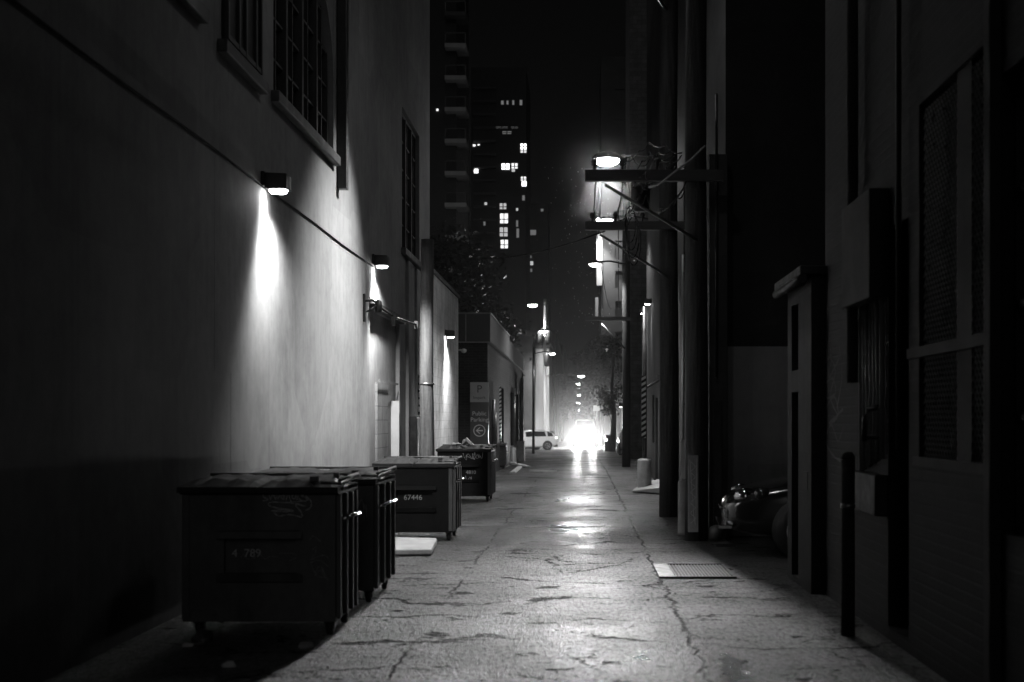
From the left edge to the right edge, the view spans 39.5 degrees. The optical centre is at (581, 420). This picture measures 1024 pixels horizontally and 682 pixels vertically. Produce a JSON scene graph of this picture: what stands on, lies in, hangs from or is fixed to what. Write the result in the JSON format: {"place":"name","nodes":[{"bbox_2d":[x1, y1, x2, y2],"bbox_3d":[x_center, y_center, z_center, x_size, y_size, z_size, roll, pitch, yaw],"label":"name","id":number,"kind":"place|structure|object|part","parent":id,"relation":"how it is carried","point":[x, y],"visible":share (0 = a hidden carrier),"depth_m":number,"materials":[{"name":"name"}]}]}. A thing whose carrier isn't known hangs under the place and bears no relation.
{"place":"outdoors","nodes":[
{"label":"outdoors","id":0,"kind":"place"},
{"bbox_2d":[0,0,429,681],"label":"stucco building","id":1,"kind":"structure","parent":0,"point":[180,306],"depth_m":11.60,"materials":[{"name":"paint"}]},
{"bbox_2d":[11,0,373,266],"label":"conduit","id":2,"kind":"object","parent":1,"relation":"attached to","point":[29,12],"visible":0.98,"depth_m":10.81,"materials":[{"name":"metal"}]},
{"bbox_2d":[226,0,262,74],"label":"window","id":3,"kind":"structure","parent":1,"relation":"in","point":[237,45],"depth_m":13.81,"materials":[{"name":"paint"}]},
{"bbox_2d":[261,171,290,193],"bbox_3d":[-3.170,-2.467,14.785,0.260,0.214,0.290,0,0,0],"label":"wall lamp","id":4,"kind":"object","parent":1,"relation":"attached to","point":[276,183],"visible":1,"depth_m":14.67,"materials":[{"name":"metal"}]},
{"bbox_2d":[273,0,327,142],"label":"window","id":5,"kind":"structure","parent":1,"relation":"in","point":[300,59],"depth_m":17.07,"materials":[{"name":"glass"}]},
{"bbox_2d":[372,254,389,268],"bbox_3d":[-3.180,-2.527,22.585,0.240,0.214,0.290,0,0,0],"label":"wall lamp","id":6,"kind":"object","parent":1,"relation":"attached to","point":[381,261],"visible":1,"depth_m":22.47,"materials":[{"name":"metal"}]},
{"bbox_2d":[363,294,418,328],"bbox_3d":[-2.924,-1.700,22.198,0.185,0.440,1.583,0,0,25],"label":"wall bracket","id":7,"kind":"object","parent":1,"relation":"attached to","point":[378,307],"depth_m":21.72,"materials":[{"name":"metal"}]},
{"bbox_2d":[402,113,415,256],"bbox_3d":[-3.397,-4.490,27.600,0.106,2.620,2.800,0,0,0],"label":"window","id":8,"kind":"structure","parent":1,"relation":"in","point":[408,136],"depth_m":28.01,"materials":[{"name":"glass"}]},
{"bbox_2d":[410,416,419,458],"bbox_3d":[-3.164,0.400,27.075,0.148,0.960,0.450,0,0,0],"label":"meter cabinet","id":9,"kind":"object","parent":1,"relation":"attached to","point":[414,435],"visible":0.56,"depth_m":26.85,"materials":[{"name":"metal"}]},
{"bbox_3d":[-3.095,0.400,27.075,0.010,0.880,0.390,0,0,0],"label":"door","id":10,"kind":"part","parent":9,"relation":"part of","materials":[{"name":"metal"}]},
{"bbox_2d":[43,436,947,681],"bbox_3d":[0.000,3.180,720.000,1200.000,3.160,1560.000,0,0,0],"label":"ground","id":11,"kind":"structure","parent":0,"point":[524,574],"depth_m":11.39,"materials":[{"name":"concrete"}]},
{"bbox_2d":[182,642,193,646],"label":"litter","id":12,"kind":"object","parent":11,"relation":"on","point":[185,644],"visible":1,"depth_m":10.07,"materials":[{"name":"paper"}]},
{"bbox_2d":[221,661,235,666],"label":"litter","id":13,"kind":"object","parent":11,"relation":"on","point":[229,664],"visible":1,"depth_m":9.22,"materials":[{"name":"paper"}]},
{"bbox_2d":[177,472,360,634],"bbox_3d":[-2.339,1.000,10.906,1.266,1.200,0.956,0,0,0],"label":"dumpster","id":14,"kind":"object","parent":11,"relation":"on","point":[263,547],"visible":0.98,"depth_m":10.50,"materials":[{"name":"paint"}]},
{"bbox_2d":[298,641,314,648],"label":"litter","id":15,"kind":"object","parent":11,"relation":"on","point":[305,645],"visible":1,"depth_m":9.97,"materials":[{"name":"paper"}]},
{"bbox_2d":[253,466,396,601],"bbox_3d":[-2.345,1.010,12.981,1.286,1.180,1.306,0,0,0],"label":"dumpster","id":16,"kind":"object","parent":11,"relation":"on","point":[377,499],"visible":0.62,"depth_m":12.54,"materials":[{"name":"paint"}]},
{"bbox_2d":[395,537,436,555],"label":"concrete slab","id":17,"kind":"structure","parent":11,"relation":"on","point":[404,546],"depth_m":17.21,"materials":[{"name":"concrete"}]},
{"bbox_2d":[372,456,463,539],"bbox_3d":[-2.187,1.040,19.381,1.166,1.120,1.106,0,0,0],"label":"dumpster","id":18,"kind":"object","parent":11,"relation":"on","point":[428,493],"visible":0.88,"depth_m":18.90,"materials":[{"name":"black paint"}]},
{"bbox_2d":[419,239,434,458],"bbox_3d":[-2.601,-0.678,24.000,0.259,4.759,0.256,0,0,0],"label":"utility pole","id":19,"kind":"object","parent":11,"relation":"on","point":[426,384],"visible":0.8,"depth_m":23.90,"materials":[{"name":"grey wood"}]},
{"bbox_2d":[433,269,459,455],"bbox_3d":[-7.280,-0.885,34.620,8.040,4.970,7.240,0,0,0],"label":"block annex","id":20,"kind":"object","parent":11,"relation":"on","point":[446,297],"visible":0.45,"depth_m":34.35,"materials":[{"name":"concrete"}]},
{"bbox_2d":[445,330,454,337],"bbox_3d":[-3.190,-2.107,34.585,0.220,0.203,0.290,0,0,0],"label":"wall lamp","id":21,"kind":"object","parent":20,"relation":"attached to","point":[449,333],"visible":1,"depth_m":34.47,"materials":[{"name":"metal"}]},
{"bbox_2d":[430,0,468,307],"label":"balcony tower","id":22,"kind":"structure","parent":11,"relation":"on","point":[449,110],"depth_m":127.00,"materials":[{"name":"concrete"}]},
{"bbox_2d":[436,444,497,501],"bbox_3d":[-2.271,1.035,28.606,1.176,1.130,1.356,0,0,0],"label":"dumpster","id":23,"kind":"object","parent":11,"relation":"on","point":[478,467],"visible":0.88,"depth_m":28.00,"materials":[{"name":"black paint"}]},
{"bbox_2d":[461,438,473,444],"bbox_3d":[-2.267,0.410,28.400,0.255,0.140,0.200,0,0,0],"label":"cardboard flap","id":24,"kind":"object","parent":23,"relation":"on","point":[468,441],"visible":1,"depth_m":28.30,"materials":[{"name":"cardboard"}]},
{"bbox_2d":[470,382,488,443],"bbox_3d":[-2.862,0.260,40.148,0.522,2.680,0.305,0,0,0],"label":"parking sign","id":25,"kind":"object","parent":11,"relation":"on","point":[479,412],"visible":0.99,"depth_m":40.00,"materials":[{"name":"metal"}]},
{"bbox_2d":[430,217,532,349],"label":"street tree","id":26,"kind":"object","parent":11,"relation":"on","point":[473,277],"visible":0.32,"depth_m":81.57,"materials":[{"name":"black plant"}]},
{"bbox_2d":[458,312,523,471],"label":"parking building","id":27,"kind":"structure","parent":11,"relation":"on","point":[493,356],"depth_m":41.59,"materials":[{"name":"brick"}]},
{"bbox_2d":[492,400,495,447],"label":"vertical conduit","id":28,"kind":"object","parent":27,"relation":"attached to","point":[493,421],"visible":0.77,"depth_m":42.17,"materials":[{"name":"metal"}]},
{"bbox_2d":[496,412,496,447],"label":"vertical conduit","id":29,"kind":"object","parent":27,"relation":"attached to","point":[496,429],"visible":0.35,"depth_m":42.96,"materials":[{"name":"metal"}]},
{"bbox_2d":[499,386,500,440],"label":"striped corner guard","id":30,"kind":"object","parent":27,"relation":"attached to","point":[499,413],"visible":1,"depth_m":44.60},
{"bbox_2d":[513,388,515,447],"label":"vertical conduit","id":31,"kind":"object","parent":27,"relation":"attached to","point":[514,417],"visible":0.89,"depth_m":55.46,"materials":[{"name":"metal"}]},
{"bbox_2d":[471,67,529,329],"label":"lit tower","id":32,"kind":"structure","parent":11,"relation":"on","point":[500,152],"depth_m":170.00,"materials":[{"name":"black"}]},
{"bbox_2d":[500,203,505,208],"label":"lit window","id":33,"kind":"structure","parent":32,"relation":"in","point":[502,205],"depth_m":169.94,"materials":[{"name":"white"}]},
{"bbox_2d":[500,214,507,222],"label":"lit window","id":34,"kind":"structure","parent":32,"relation":"in","point":[503,217],"depth_m":169.94,"materials":[{"name":"white"}]},
{"bbox_2d":[500,227,507,235],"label":"lit window","id":35,"kind":"structure","parent":32,"relation":"in","point":[503,230],"depth_m":169.94,"materials":[{"name":"white"}]},
{"bbox_2d":[501,240,507,247],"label":"lit window","id":36,"kind":"structure","parent":32,"relation":"in","point":[504,243],"depth_m":169.94,"materials":[{"name":"white"}]},
{"bbox_2d":[502,164,508,168],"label":"lit window","id":37,"kind":"structure","parent":32,"relation":"in","point":[504,166],"depth_m":169.94,"materials":[{"name":"white"}]},
{"bbox_2d":[512,163,516,168],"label":"lit window","id":38,"kind":"structure","parent":32,"relation":"in","point":[514,165],"depth_m":169.94,"materials":[{"name":"white"}]},
{"bbox_2d":[468,293,534,375],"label":"street tree","id":39,"kind":"object","parent":11,"relation":"on","point":[503,319],"visible":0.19,"depth_m":91.48,"materials":[{"name":"black plant"}]},
{"bbox_2d":[500,442,508,468],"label":"dumpster","id":40,"kind":"object","parent":11,"relation":"on","point":[504,451],"visible":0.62,"depth_m":47.00,"materials":[{"name":"paint"}]},
{"bbox_2d":[510,445,516,464],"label":"wall","id":41,"kind":"structure","parent":11,"relation":"on","point":[513,454],"depth_m":54.69,"materials":[{"name":"concrete"}]},
{"bbox_2d":[516,377,524,460],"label":"pole","id":42,"kind":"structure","parent":11,"relation":"on","point":[520,444],"depth_m":60.25,"materials":[{"name":"metal"}]},
{"bbox_2d":[510,462,530,466],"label":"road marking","id":43,"kind":"object","parent":11,"relation":"on","point":[518,464],"visible":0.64,"depth_m":50.38,"materials":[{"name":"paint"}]},
{"bbox_2d":[511,333,536,448],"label":"building","id":44,"kind":"structure","parent":11,"relation":"on","point":[527,341],"depth_m":106.00,"materials":[{"name":"grey paint"}]},
{"bbox_2d":[515,330,553,431],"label":"building","id":45,"kind":"structure","parent":11,"relation":"on","point":[535,332],"depth_m":159.02,"materials":[{"name":"grey concrete"}]},
{"bbox_2d":[530,204,549,329],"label":"tower","id":46,"kind":"structure","parent":11,"relation":"on","point":[539,261],"depth_m":195.00,"materials":[{"name":"black"}]},
{"bbox_2d":[530,230,535,234],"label":"lit window","id":47,"kind":"structure","parent":46,"relation":"in","point":[532,232],"depth_m":194.93,"materials":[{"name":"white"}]},
{"bbox_2d":[524,430,557,449],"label":"parked car","id":48,"kind":"object","parent":11,"relation":"on","point":[545,440],"visible":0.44,"depth_m":97.70,"materials":[{"name":"white paint"}]},
{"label":"side window","id":49,"kind":"part","parent":48,"relation":"part of","materials":[{"name":"black glass"}]},
{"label":"side window","id":50,"kind":"part","parent":48,"relation":"part of","materials":[{"name":"black glass"}]},
{"bbox_2d":[536,299,550,430],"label":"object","id":51,"kind":"object","parent":11,"relation":"on","point":[544,338],"visible":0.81,"depth_m":107.88,"materials":[{"name":"metal"}]},
{"bbox_2d":[527,302,543,306],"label":"street lamp","id":52,"kind":"object","parent":51,"relation":"attached to","point":[532,304],"visible":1,"depth_m":106.75,"materials":[{"name":"glass"}]},
{"bbox_2d":[535,345,552,447],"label":"building","id":53,"kind":"structure","parent":11,"relation":"on","point":[538,391],"depth_m":112.00,"materials":[{"name":"concrete"}]},
{"bbox_2d":[532,347,555,453],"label":"street lamp","id":54,"kind":"object","parent":11,"relation":"on","point":[533,404],"visible":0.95,"depth_m":81.94,"materials":[{"name":"metal"}]},
{"bbox_2d":[560,345,568,438],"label":"building","id":55,"kind":"structure","parent":11,"relation":"on","point":[565,364],"depth_m":273.16,"materials":[{"name":"grey concrete"}]},
{"bbox_2d":[558,373,579,440],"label":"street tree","id":56,"kind":"object","parent":11,"relation":"on","point":[563,404],"visible":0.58,"depth_m":189.47,"materials":[{"name":"grey plant"}]},
{"bbox_2d":[558,381,579,441],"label":"street lamp","id":57,"kind":"object","parent":11,"relation":"on","point":[558,406],"visible":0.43,"depth_m":183.44,"materials":[{"name":"metal"}]},
{"bbox_2d":[568,406,591,435],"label":"building","id":58,"kind":"structure","parent":11,"relation":"on","point":[571,422],"depth_m":432.00,"materials":[{"name":"white glass"}]},
{"bbox_2d":[575,415,587,418],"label":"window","id":59,"kind":"structure","parent":58,"relation":"in","point":[579,417],"depth_m":431.95,"materials":[{"name":"glass"}]},
{"bbox_2d":[565,365,599,419],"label":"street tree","id":60,"kind":"object","parent":11,"relation":"on","point":[577,409],"visible":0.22,"depth_m":159.54,"materials":[{"name":"grey plant"}]},
{"bbox_2d":[573,419,595,446],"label":"oncoming van","id":61,"kind":"object","parent":11,"relation":"on","point":[584,431],"visible":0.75,"depth_m":116.77,"materials":[{"name":"white paint"}]},
{"bbox_2d":[573,394,598,426],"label":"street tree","id":62,"kind":"object","parent":11,"relation":"on","point":[583,401],"visible":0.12,"depth_m":239.00,"materials":[{"name":"grey plant"}]},
{"bbox_2d":[568,327,619,445],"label":"street tree","id":63,"kind":"object","parent":11,"relation":"on","point":[602,372],"visible":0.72,"depth_m":124.52,"materials":[{"name":"grey plant"}]},
{"bbox_2d":[594,388,597,446],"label":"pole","id":64,"kind":"object","parent":11,"relation":"on","point":[595,398],"visible":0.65,"depth_m":117.96,"materials":[{"name":"metal"}]},
{"bbox_2d":[593,401,599,447],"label":"street sign","id":65,"kind":"object","parent":11,"relation":"on","point":[596,407],"visible":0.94,"depth_m":111.95,"materials":[{"name":"metal"}]},
{"bbox_2d":[589,335,621,451],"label":"street tree","id":66,"kind":"object","parent":11,"relation":"on","point":[612,347],"visible":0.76,"depth_m":89.87,"materials":[{"name":"grey plant"}]},
{"bbox_2d":[586,157,630,466],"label":"utility pole","id":67,"kind":"object","parent":11,"relation":"on","point":[626,409],"visible":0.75,"depth_m":50.68,"materials":[{"name":"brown wood"}]},
{"bbox_2d":[588,260,625,266],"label":"street lamp","id":68,"kind":"object","parent":67,"relation":"attached to","point":[593,263],"visible":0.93,"depth_m":50.41,"materials":[{"name":"metal"}]},
{"bbox_2d":[600,215,647,220],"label":"street lamp","id":69,"kind":"object","parent":67,"relation":"attached to","point":[606,218],"visible":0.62,"depth_m":41.90,"materials":[{"name":"metal"}]},
{"bbox_2d":[595,57,625,443],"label":"corner tower","id":70,"kind":"structure","parent":11,"relation":"on","point":[612,110],"depth_m":150.00,"materials":[{"name":"concrete"}]},
{"bbox_2d":[614,336,621,444],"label":"building","id":71,"kind":"structure","parent":11,"relation":"on","point":[618,423],"depth_m":122.28,"materials":[{"name":"grey glass"}]},
{"bbox_2d":[585,0,684,516],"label":"utility pole","id":72,"kind":"object","parent":11,"relation":"on","point":[667,270],"visible":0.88,"depth_m":23.56,"materials":[{"name":"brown wood"}]},
{"bbox_2d":[439,231,604,258],"bbox_3d":[-2.804,-5.265,41.751,0.024,4.290,37.058,0,0,-10],"label":"overhead cable","id":73,"kind":"object","parent":72,"relation":"attached to","point":[534,252],"visible":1,"depth_m":30.63,"materials":[{"name":"rubber"}]},
{"bbox_2d":[594,210,611,308],"bbox_3d":[0.652,-3.605,37.000,0.016,0.804,27.015,0,0,2],"label":"overhead wire","id":74,"kind":"object","parent":72,"relation":"attached to","point":[600,261],"visible":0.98,"depth_m":29.03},
{"bbox_2d":[618,210,618,308],"bbox_3d":[0.972,-3.605,37.000,0.016,0.804,27.010,0,0,2],"label":"overhead wire","id":75,"kind":"object","parent":72,"relation":"attached to","point":[618,263],"visible":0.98,"depth_m":29.73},
{"bbox_2d":[592,151,658,165],"bbox_3d":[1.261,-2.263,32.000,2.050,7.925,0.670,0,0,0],"label":"street lamp","id":76,"kind":"object","parent":72,"relation":"attached to","point":[607,158],"visible":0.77,"depth_m":31.81,"materials":[{"name":"glass"}]},
{"bbox_2d":[624,182,640,264],"bbox_3d":[0.799,-3.156,22.648,0.228,1.346,0.322,0,0,22],"label":"cable coil","id":77,"kind":"object","parent":72,"relation":"hanging from","point":[636,223],"visible":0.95,"depth_m":22.65,"materials":[{"name":"rubber"}]},
{"bbox_2d":[626,0,646,458],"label":"set back building","id":78,"kind":"structure","parent":11,"relation":"on","point":[636,76],"depth_m":66.00,"materials":[{"name":"concrete"}]},
{"bbox_2d":[637,458,651,487],"bbox_3d":[1.426,1.222,32.000,0.323,0.756,0.323,0,0,0],"label":"bollard","id":79,"kind":"object","parent":11,"relation":"on","point":[644,472],"visible":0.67,"depth_m":31.87,"materials":[{"name":"concrete"}]},
{"bbox_2d":[632,479,658,492],"bbox_3d":[1.495,1.461,31.906,0.680,0.237,2.566,0,0,3],"label":"ramp plate","id":80,"kind":"object","parent":11,"relation":"on","point":[653,487],"visible":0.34,"depth_m":31.32,"materials":[{"name":"concrete"}]},
{"bbox_2d":[585,0,723,540],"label":"utility pole","id":81,"kind":"object","parent":11,"relation":"on","point":[696,174],"visible":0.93,"depth_m":18.87,"materials":[{"name":"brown wood"}]},
{"bbox_2d":[594,156,596,209],"bbox_3d":[0.208,-3.457,21.175,0.016,0.102,4.651,0,0,0],"label":"overhead wire","id":82,"kind":"object","parent":81,"relation":"attached to","point":[595,187],"visible":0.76,"depth_m":21.16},
{"bbox_2d":[618,156,626,209],"bbox_3d":[0.608,-3.457,21.175,0.016,0.102,4.651,0,0,0],"label":"overhead wire","id":83,"kind":"object","parent":81,"relation":"attached to","point":[622,188],"visible":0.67,"depth_m":21.07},
{"bbox_2d":[620,142,684,220],"bbox_3d":[0.683,-3.203,19.238,0.946,1.083,1.434,0,0,-22],"label":"wire tangle","id":84,"kind":"object","parent":81,"relation":"hanging from","point":[664,161],"visible":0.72,"depth_m":18.89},
{"bbox_2d":[659,181,686,208],"bbox_3d":[1.130,-2.777,17.500,0.341,0.344,0.022,0,0,0],"label":"cable loop","id":85,"kind":"object","parent":81,"relation":"hanging from","point":[675,198],"visible":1,"depth_m":17.49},
{"bbox_2d":[648,145,705,187],"bbox_3d":[1.156,-3.152,17.570,0.756,0.487,0.197,0,0,24],"label":"overhead cable","id":86,"kind":"object","parent":81,"relation":"attached to","point":[684,164],"visible":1,"depth_m":17.50,"materials":[{"name":"rubber"}]},
{"bbox_2d":[688,455,697,531],"bbox_3d":[1.480,0.965,18.798,0.135,1.015,0.044,0,0,0],"label":"graffiti board","id":87,"kind":"object","parent":81,"relation":"attached to","point":[692,493],"visible":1,"depth_m":18.78,"materials":[{"name":"wood"}]},
{"bbox_2d":[678,480,684,534],"bbox_3d":[1.428,1.211,19.900,0.155,0.778,0.155,0,0,0],"label":"bollard","id":88,"kind":"object","parent":11,"relation":"on","point":[681,507],"visible":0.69,"depth_m":19.83,"materials":[{"name":"concrete"}]},
{"bbox_2d":[682,255,684,479],"bbox_3d":[1.428,-0.740,19.900,0.041,3.164,0.041,0,0,22],"label":"riser pipe","id":89,"kind":"object","parent":88,"relation":"on","point":[683,347],"visible":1,"depth_m":19.88,"materials":[{"name":"metal"}]},
{"bbox_2d":[681,440,684,478],"bbox_3d":[1.423,0.540,19.851,0.060,0.540,0.022,0,0,0],"label":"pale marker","id":90,"kind":"object","parent":89,"relation":"attached to","point":[682,459],"visible":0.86,"depth_m":19.84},
{"bbox_2d":[653,563,736,577],"bbox_3d":[1.183,1.588,15.075,0.780,0.020,1.350,0,0,0],"label":"drain grate","id":91,"kind":"object","parent":11,"relation":"on","point":[692,570],"visible":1,"depth_m":15.06,"materials":[{"name":"metal"}]},
{"bbox_2d":[708,525,722,539],"bbox_3d":[1.795,1.485,18.950,0.200,0.190,0.200,0,0,0],"label":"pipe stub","id":92,"kind":"object","parent":11,"relation":"on","point":[715,532],"visible":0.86,"depth_m":18.87,"materials":[{"name":"metal"}]},
{"bbox_2d":[716,475,787,557],"bbox_3d":[3.988,0.907,17.252,4.656,1.467,1.890,0,0,4],"label":"parked car","id":93,"kind":"object","parent":11,"relation":"on","point":[760,507],"visible":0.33,"depth_m":16.60,"materials":[{"name":"black paint"}]},
{"bbox_2d":[772,265,826,593],"bbox_3d":[4.048,0.090,13.860,4.145,3.020,1.720,0,0,0],"label":"rendered lean to","id":94,"kind":"object","parent":11,"relation":"on","point":[803,286],"visible":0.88,"depth_m":13.32,"materials":[{"name":"grey paint"}]},
{"bbox_2d":[840,452,855,635],"bbox_3d":[1.989,0.915,10.600,0.112,1.370,0.112,0,0,0],"label":"steel bollard","id":95,"kind":"object","parent":11,"relation":"on","point":[847,505],"visible":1,"depth_m":10.56,"materials":[{"name":"black metal"}]},
{"bbox_2d":[510,466,521,472],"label":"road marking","id":96,"kind":"object","parent":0,"point":[517,469],"visible":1,"depth_m":45.16,"materials":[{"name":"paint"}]},
{"bbox_2d":[530,470,556,471],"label":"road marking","id":97,"kind":"object","parent":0,"point":[544,470],"visible":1,"depth_m":44.58,"materials":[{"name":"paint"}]},
{"bbox_2d":[469,0,625,405],"label":"sky","id":98,"kind":"structure","parent":0,"point":[561,45],"materials":[{"name":"black"}]},
{"bbox_2d":[551,332,562,441],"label":"building","id":99,"kind":"structure","parent":0,"point":[558,361],"depth_m":179.08,"materials":[{"name":"white glass"}]},
{"bbox_2d":[548,374,584,377],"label":"street lamp","id":100,"kind":"object","parent":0,"point":[581,375],"visible":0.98,"depth_m":109.47,"materials":[{"name":"metal"}]},
{"bbox_2d":[555,179,621,330],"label":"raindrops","id":101,"kind":"object","parent":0,"point":[581,253],"visible":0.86,"depth_m":31.78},
{"bbox_2d":[605,435,609,450],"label":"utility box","id":102,"kind":"object","parent":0,"point":[607,442],"visible":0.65,"depth_m":92.00,"materials":[{"name":"metal"}]},
{"bbox_2d":[617,430,621,454],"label":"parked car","id":103,"kind":"object","parent":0,"point":[619,446],"visible":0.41,"depth_m":76.83,"materials":[{"name":"black paint"}]},
{"bbox_2d":[640,0,824,538],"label":"grey building","id":104,"kind":"structure","parent":0,"point":[765,105],"depth_m":19.49,"materials":[{"name":"paint"}]},
{"bbox_2d":[642,307,646,457],"bbox_3d":[1.426,-0.850,32.000,0.105,3.427,0.110,0,0,0],"label":"riser pipe","id":105,"kind":"object","parent":104,"relation":"attached to","point":[644,362],"visible":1,"depth_m":31.95,"materials":[{"name":"metal"}]},
{"bbox_2d":[642,376,645,437],"bbox_3d":[1.406,-0.310,31.915,0.100,1.397,0.030,0,0,0],"label":"striped guard","id":106,"kind":"object","parent":105,"relation":"attached to","point":[643,406],"visible":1,"depth_m":31.90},
{"bbox_2d":[644,298,651,304],"bbox_3d":[1.880,-3.336,39.985,0.200,0.182,0.290,0,0,0],"label":"wall lamp","id":107,"kind":"object","parent":104,"relation":"attached to","point":[647,301],"visible":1,"depth_m":39.87,"materials":[{"name":"metal"}]},
{"bbox_2d":[825,0,1023,681],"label":"brick building","id":108,"kind":"structure","parent":0,"point":[939,569],"depth_m":9.00,"materials":[{"name":"brick"}]},
{"bbox_2d":[842,188,888,515],"bbox_3d":[2.175,-0.500,10.921,0.150,2.400,1.094,0,0,0],"label":"electrical box","id":109,"kind":"object","parent":108,"relation":"attached to","point":[865,252],"visible":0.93,"depth_m":10.62,"materials":[{"name":"metal"}]},
{"bbox_2d":[861,405,878,440],"bbox_3d":[2.206,0.016,10.600,0.236,0.273,0.040,0,0,0],"label":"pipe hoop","id":110,"kind":"object","parent":108,"relation":"attached to","point":[864,436],"visible":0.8,"depth_m":10.59,"materials":[{"name":"metal"}]},
{"bbox_2d":[1014,72,1023,535],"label":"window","id":111,"kind":"structure","parent":108,"relation":"in","point":[1018,78],"depth_m":7.56,"materials":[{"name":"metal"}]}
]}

